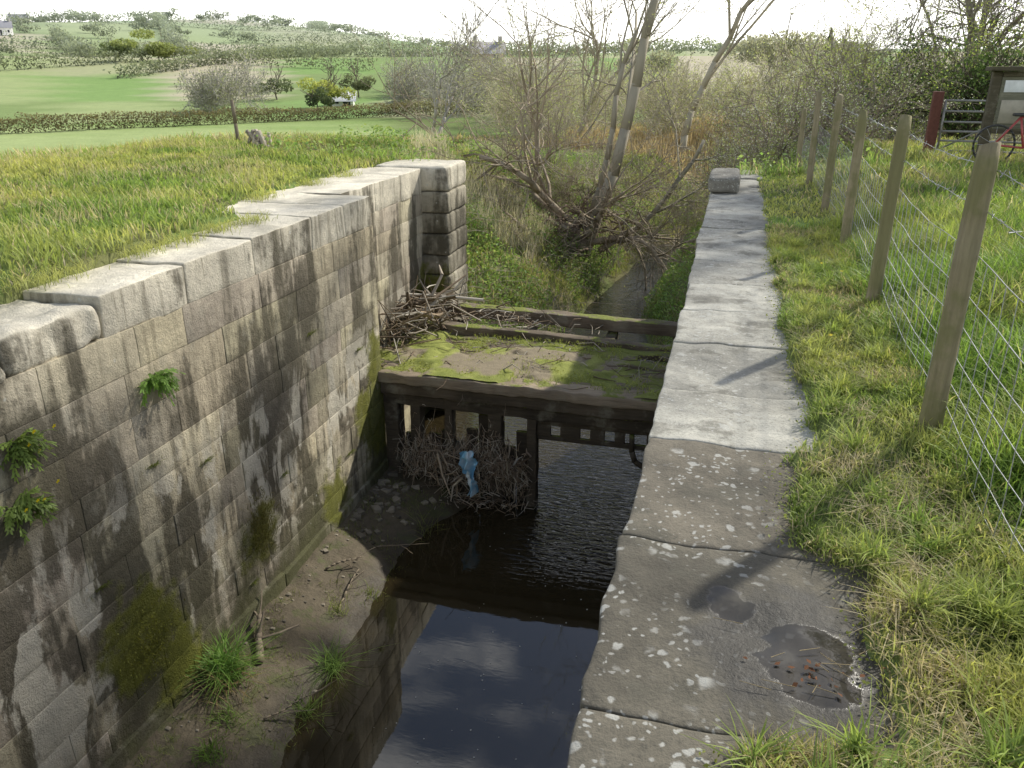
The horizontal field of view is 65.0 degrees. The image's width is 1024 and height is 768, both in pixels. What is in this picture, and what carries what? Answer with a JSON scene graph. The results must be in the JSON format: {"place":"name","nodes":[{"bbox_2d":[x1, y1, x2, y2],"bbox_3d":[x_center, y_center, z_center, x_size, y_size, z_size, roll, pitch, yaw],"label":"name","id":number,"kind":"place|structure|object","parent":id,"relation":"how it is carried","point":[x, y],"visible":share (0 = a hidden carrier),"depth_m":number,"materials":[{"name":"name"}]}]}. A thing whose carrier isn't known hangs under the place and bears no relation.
{"place":"outdoors","nodes":[
{"label":"outdoors","id":0,"kind":"place"},
{"bbox_2d":[0,130,492,296],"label":"bank grass","id":1,"kind":"structure","parent":0,"point":[97,165],"depth_m":10.40,"materials":[{"name":"green plant"}]},
{"bbox_2d":[0,129,570,332],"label":"field grass","id":2,"kind":"structure","parent":0,"point":[415,137],"depth_m":20.48,"materials":[{"name":"green plant"}]},
{"bbox_2d":[280,233,686,767],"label":"canal water","id":3,"kind":"structure","parent":0,"point":[511,591],"depth_m":9.18,"materials":[{"name":"brown liquid"}]},
{"bbox_2d":[396,533,599,762],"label":"foam flecks","id":4,"kind":"object","parent":3,"relation":"on","point":[490,662],"visible":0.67,"depth_m":8.48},
{"bbox_2d":[0,19,1023,767],"bbox_3d":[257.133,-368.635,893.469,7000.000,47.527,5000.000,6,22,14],"label":"ground","id":5,"kind":"structure","parent":0,"point":[58,89],"depth_m":52.19,"materials":[{"name":"green plant"}]},
{"bbox_2d":[0,18,13,35],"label":"white cottage","id":6,"kind":"structure","parent":5,"relation":"on","point":[7,26],"depth_m":331.19,"materials":[{"name":"white paint"}]},
{"bbox_2d":[7,12,30,22],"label":"white cottage","id":7,"kind":"structure","parent":5,"relation":"on","point":[18,15],"depth_m":444.05,"materials":[{"name":"white paint"}]},
{"bbox_2d":[98,38,148,61],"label":"field tree","id":8,"kind":"object","parent":5,"relation":"on","point":[109,48],"visible":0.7,"depth_m":124.84,"materials":[{"name":"green plant"}]},
{"bbox_2d":[109,28,199,58],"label":"tree","id":9,"kind":"object","parent":5,"relation":"on","point":[159,49],"visible":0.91,"depth_m":126.96,"materials":[{"name":"green plant"}]},
{"bbox_2d":[0,100,417,133],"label":"field hedge","id":10,"kind":"object","parent":5,"relation":"on","point":[316,110],"visible":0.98,"depth_m":53.78,"materials":[{"name":"green plant"}]},
{"bbox_2d":[0,185,468,767],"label":"stone wall","id":11,"kind":"structure","parent":5,"relation":"on","point":[270,391],"depth_m":7.43,"materials":[{"name":"grey stone"}]},
{"bbox_2d":[0,424,57,483],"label":"hawkweed plant","id":12,"kind":"object","parent":11,"relation":"attached to","point":[22,442],"visible":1,"depth_m":5.51,"materials":[{"name":"green plant"}]},
{"bbox_2d":[0,479,59,544],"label":"hawkweed plant","id":13,"kind":"object","parent":11,"relation":"attached to","point":[24,506],"visible":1,"depth_m":5.60,"materials":[{"name":"green plant"}]},
{"bbox_2d":[137,368,184,406],"bbox_3d":[-2.985,0.057,6.846,0.276,0.328,0.567,6,22,14],"label":"wall fern","id":14,"kind":"object","parent":11,"relation":"attached to","point":[159,381],"depth_m":6.82,"materials":[{"name":"green plant"}]},
{"bbox_2d":[91,329,363,702],"bbox_3d":[-2.627,0.954,8.733,0.264,2.488,5.226,6,22,14],"label":"wall moss","id":15,"kind":"object","parent":11,"relation":"attached to","point":[262,520],"depth_m":7.38,"materials":[{"name":"green plant"}]},
{"bbox_2d":[0,159,465,383],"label":"coping","id":16,"kind":"object","parent":11,"relation":"on","point":[40,326],"visible":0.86,"depth_m":7.51,"materials":[{"name":"grey stone"}]},
{"bbox_2d":[230,100,239,139],"bbox_3d":[-6.234,-5.850,18.131,0.133,1.054,0.090,6,22,14],"label":"weathered post","id":17,"kind":"object","parent":5,"relation":"on","point":[234,119],"visible":0.83,"depth_m":18.07,"materials":[{"name":"grey wood"}]},
{"bbox_2d":[245,129,271,147],"bbox_3d":[-5.509,-5.303,17.465,0.650,0.443,0.382,6,22,14],"label":"rotten tree stump","id":18,"kind":"object","parent":5,"relation":"on","point":[254,137],"visible":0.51,"depth_m":17.41,"materials":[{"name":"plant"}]},
{"bbox_2d":[252,60,293,99],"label":"ivy clad tree","id":19,"kind":"object","parent":5,"relation":"on","point":[279,84],"visible":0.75,"depth_m":80.42,"materials":[{"name":"green plant"}]},
{"bbox_2d":[124,455,484,767],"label":"mud bank","id":20,"kind":"structure","parent":5,"relation":"on","point":[311,618],"depth_m":8.76,"materials":[{"name":"brown soil"}]},
{"bbox_2d":[135,479,456,767],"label":"mud rushes","id":21,"kind":"object","parent":20,"relation":"on","point":[223,665],"visible":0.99,"depth_m":7.91,"materials":[{"name":"green plant"}]},
{"bbox_2d":[165,471,436,731],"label":"fallen stones","id":22,"kind":"object","parent":20,"relation":"on","point":[377,508],"visible":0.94,"depth_m":11.04,"materials":[{"name":"grey stone"}]},
{"bbox_2d":[209,538,427,743],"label":"driftwood sticks","id":23,"kind":"object","parent":20,"relation":"on","point":[259,637],"visible":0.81,"depth_m":8.46,"materials":[{"name":"brown wood"}]},
{"bbox_2d":[392,395,587,519],"bbox_3d":[-0.702,1.067,11.476,3.590,1.899,0.821,6,22,14],"label":"driftwood debris","id":24,"kind":"object","parent":20,"relation":"on","point":[444,462],"visible":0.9,"depth_m":11.56,"materials":[{"name":"brown plant"}]},
{"bbox_2d":[458,450,478,497],"bbox_3d":[-0.615,1.254,11.354,0.201,0.660,0.245,17,27,37],"label":"blue plastic sack","id":25,"kind":"object","parent":24,"relation":"on","point":[468,463],"visible":1,"depth_m":11.32,"materials":[{"name":"blue plastic"}]},
{"bbox_2d":[302,86,334,106],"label":"bush","id":26,"kind":"object","parent":5,"relation":"on","point":[323,98],"visible":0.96,"depth_m":69.20,"materials":[{"name":"green plant"}]},
{"bbox_2d":[296,58,357,107],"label":"willow tree","id":27,"kind":"object","parent":5,"relation":"on","point":[334,89],"visible":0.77,"depth_m":71.08,"materials":[{"name":"yellow plant"}]},
{"bbox_2d":[332,92,358,105],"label":"white shed","id":28,"kind":"structure","parent":5,"relation":"on","point":[338,101],"depth_m":75.33,"materials":[{"name":"white paint"}]},
{"bbox_2d":[334,102,350,105],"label":"windows and door","id":29,"kind":"structure","parent":28,"relation":"in","point":[344,103],"depth_m":75.34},
{"bbox_2d":[338,59,375,96],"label":"ivy clad tree","id":30,"kind":"object","parent":5,"relation":"on","point":[358,85],"visible":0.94,"depth_m":84.64,"materials":[{"name":"green plant"}]},
{"bbox_2d":[174,38,591,116],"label":"distant bare scrub","id":31,"kind":"object","parent":5,"relation":"on","point":[210,91],"visible":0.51,"depth_m":67.62,"materials":[{"name":"brown plant"}]},
{"bbox_2d":[385,73,416,92],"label":"ivy clad tree","id":32,"kind":"object","parent":5,"relation":"on","point":[395,85],"visible":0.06,"depth_m":79.72,"materials":[{"name":"green plant"}]},
{"bbox_2d":[0,9,870,78],"bbox_3d":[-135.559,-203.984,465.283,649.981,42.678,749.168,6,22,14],"label":"distant hedgerows","id":33,"kind":"object","parent":5,"relation":"on","point":[74,47],"visible":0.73,"depth_m":229.82,"materials":[{"name":"green plant"}]},
{"bbox_2d":[0,7,875,57],"bbox_3d":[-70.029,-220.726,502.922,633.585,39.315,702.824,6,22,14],"label":"distant trees","id":34,"kind":"object","parent":5,"relation":"on","point":[143,21],"visible":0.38,"depth_m":404.65,"materials":[{"name":"green plant"}]},
{"bbox_2d":[399,99,492,115],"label":"field hedge","id":35,"kind":"object","parent":5,"relation":"on","point":[429,103],"visible":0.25,"depth_m":65.52,"materials":[{"name":"green plant"}]},
{"bbox_2d":[413,0,503,134],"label":"bare alder tree","id":36,"kind":"object","parent":5,"relation":"on","point":[448,73],"visible":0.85,"depth_m":40.16,"materials":[{"name":"brown plant"}]},
{"bbox_2d":[474,54,503,62],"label":"walls","id":37,"kind":"structure","parent":5,"relation":"on","point":[488,56],"depth_m":137.09,"materials":[{"name":"grey stone"}]},
{"bbox_2d":[470,36,505,54],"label":"roof and chimneys","id":38,"kind":"structure","parent":37,"relation":"on","point":[485,45],"depth_m":137.47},
{"bbox_2d":[98,111,894,363],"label":"upstream bank grass","id":39,"kind":"structure","parent":5,"relation":"on","point":[639,136],"depth_m":21.94,"materials":[{"name":"green plant"}]},
{"bbox_2d":[378,301,676,506],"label":"ruined lock gate","id":40,"kind":"structure","parent":5,"relation":"on","point":[542,407],"depth_m":11.60,"materials":[{"name":"brown wood"}]},
{"bbox_2d":[378,265,668,391],"bbox_3d":[0.178,-0.681,12.226,5.820,1.412,3.866,15,26,34],"label":"branch pile","id":41,"kind":"object","parent":40,"relation":"on","point":[420,311],"visible":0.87,"depth_m":12.98,"materials":[{"name":"brown plant"}]},
{"bbox_2d":[381,328,671,395],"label":"deck weeds","id":42,"kind":"object","parent":40,"relation":"on","point":[500,341],"visible":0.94,"depth_m":11.95,"materials":[{"name":"green plant"}]},
{"bbox_2d":[339,0,754,307],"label":"fallen willow tree","id":43,"kind":"object","parent":5,"relation":"on","point":[589,223],"visible":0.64,"depth_m":22.48,"materials":[{"name":"brown plant"}]},
{"bbox_2d":[255,123,874,363],"bbox_3d":[2.866,-5.506,23.616,11.294,4.825,20.226,6,22,14],"label":"nettle and bramble undergrowth","id":44,"kind":"object","parent":5,"relation":"on","point":[670,277],"visible":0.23,"depth_m":20.50,"materials":[{"name":"green plant"}]},
{"bbox_2d":[395,0,767,145],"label":"tall willow tree","id":45,"kind":"object","parent":5,"relation":"on","point":[595,43],"visible":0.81,"depth_m":38.04,"materials":[{"name":"brown plant"}]},
{"bbox_2d":[613,35,683,74],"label":"field tree","id":46,"kind":"object","parent":5,"relation":"on","point":[661,60],"visible":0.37,"depth_m":100.09,"materials":[{"name":"green plant"}]},
{"bbox_2d":[504,84,824,254],"bbox_3d":[5.859,-7.505,27.898,13.600,6.720,7.223,-5,22,-13],"label":"waterside scrub","id":47,"kind":"object","parent":5,"relation":"on","point":[574,174],"visible":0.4,"depth_m":26.63,"materials":[{"name":"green plant"}]},
{"bbox_2d":[448,0,899,151],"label":"willow thicket","id":48,"kind":"object","parent":5,"relation":"on","point":[688,89],"visible":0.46,"depth_m":38.82,"materials":[{"name":"beige plant"}]},
{"bbox_2d":[673,108,818,200],"bbox_3d":[5.951,-4.822,19.017,5.235,3.217,3.126,11,24,25],"label":"blossoming blackthorn bush","id":49,"kind":"object","parent":5,"relation":"on","point":[737,154],"visible":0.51,"depth_m":19.14,"materials":[{"name":"green plant"}]},
{"bbox_2d":[727,0,826,87],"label":"field tree","id":50,"kind":"object","parent":5,"relation":"on","point":[741,44],"visible":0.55,"depth_m":83.01,"materials":[{"name":"green plant"}]},
{"bbox_2d":[687,43,890,170],"bbox_3d":[7.697,-7.188,21.581,4.802,3.678,3.851,14,25,32],"label":"blossoming blackthorn bush","id":51,"kind":"object","parent":5,"relation":"on","point":[824,84],"visible":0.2,"depth_m":21.74,"materials":[{"name":"beige plant"}]},
{"bbox_2d":[698,24,897,168],"bbox_3d":[6.968,-6.179,18.931,4.806,4.103,3.327,-6,22,-15],"label":"blossoming blackthorn bush","id":52,"kind":"object","parent":5,"relation":"on","point":[777,113],"visible":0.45,"depth_m":18.55,"materials":[{"name":"green plant"}]},
{"bbox_2d":[679,0,965,158],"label":"tall willow tree","id":53,"kind":"object","parent":5,"relation":"on","point":[712,70],"visible":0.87,"depth_m":34.06,"materials":[{"name":"brown plant"}]},
{"bbox_2d":[811,28,835,84],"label":"conifer tree","id":54,"kind":"object","parent":5,"relation":"on","point":[827,49],"visible":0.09,"depth_m":69.20,"materials":[{"name":"green plant"}]},
{"bbox_2d":[674,134,1023,767],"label":"verge grass","id":55,"kind":"structure","parent":5,"relation":"on","point":[824,313],"depth_m":3.39,"materials":[{"name":"green plant"}]},
{"bbox_2d":[715,25,982,166],"bbox_3d":[7.147,-6.131,17.143,5.371,2.928,3.180,6,22,14],"label":"blossoming blackthorn bush","id":56,"kind":"object","parent":5,"relation":"on","point":[871,130],"visible":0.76,"depth_m":17.23,"materials":[{"name":"green plant"}]},
{"bbox_2d":[752,0,947,142],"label":"hawthorn tree","id":57,"kind":"object","parent":5,"relation":"on","point":[857,49],"visible":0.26,"depth_m":23.51,"materials":[{"name":"green plant"}]},
{"bbox_2d":[725,1,1023,157],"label":"hedgerow scrub","id":58,"kind":"object","parent":5,"relation":"on","point":[810,50],"visible":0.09,"depth_m":25.92,"materials":[{"name":"green plant"}]},
{"bbox_2d":[781,90,1023,588],"bbox_3d":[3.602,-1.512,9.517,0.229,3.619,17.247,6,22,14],"label":"post and wire fence","id":59,"kind":"object","parent":5,"relation":"on","point":[944,354],"visible":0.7,"depth_m":3.52,"materials":[{"name":"brown wood"}]},
{"bbox_2d":[794,0,1023,142],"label":"hawthorn tree","id":60,"kind":"object","parent":5,"relation":"on","point":[945,78],"visible":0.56,"depth_m":20.12,"materials":[{"name":"green plant"}]},
{"bbox_2d":[817,2,1023,143],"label":"holly tree","id":61,"kind":"object","parent":5,"relation":"on","point":[981,84],"visible":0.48,"depth_m":18.98,"materials":[{"name":"green plant"}]},
{"bbox_2d":[842,0,1023,137],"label":"ash tree","id":62,"kind":"object","parent":5,"relation":"on","point":[972,5],"visible":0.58,"depth_m":23.30,"materials":[{"name":"green plant"}]},
{"bbox_2d":[922,91,1023,153],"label":"metal field gate","id":63,"kind":"structure","parent":5,"relation":"on","point":[932,128],"depth_m":14.30,"materials":[{"name":"metal"}]},
{"bbox_2d":[947,42,1023,76],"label":"ivy hung ash tree","id":64,"kind":"object","parent":5,"relation":"on","point":[1009,56],"visible":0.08,"depth_m":19.42,"materials":[{"name":"green plant"}]},
{"bbox_2d":[972,113,1023,160],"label":"red bicycle","id":65,"kind":"object","parent":5,"relation":"on","point":[1020,116],"visible":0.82,"depth_m":12.89,"materials":[{"name":"paint"}]},
{"bbox_2d":[976,66,1023,153],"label":"timber notice board","id":66,"kind":"object","parent":5,"relation":"on","point":[1010,99],"visible":0.82,"depth_m":13.03,"materials":[{"name":"brown wood"}]},
{"bbox_3d":[1.616,1.816,6.818,0.822,4.856,17.199,6,22,14],"label":"right lock wall","id":67,"kind":"object","parent":5,"relation":"on","visible":0},
{"bbox_2d":[567,168,898,767],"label":"coping","id":68,"kind":"object","parent":67,"relation":"on","point":[697,550],"visible":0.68,"depth_m":2.72,"materials":[{"name":"stone"}]},
{"bbox_2d":[713,617,897,695],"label":"fallen leaves","id":69,"kind":"object","parent":68,"relation":"on","point":[805,668],"visible":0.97,"depth_m":2.28,"materials":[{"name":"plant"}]},
{"bbox_2d":[0,0,1023,52],"label":"sky","id":70,"kind":"structure","parent":0,"point":[364,13],"materials":[{"name":"white"}]}
]}

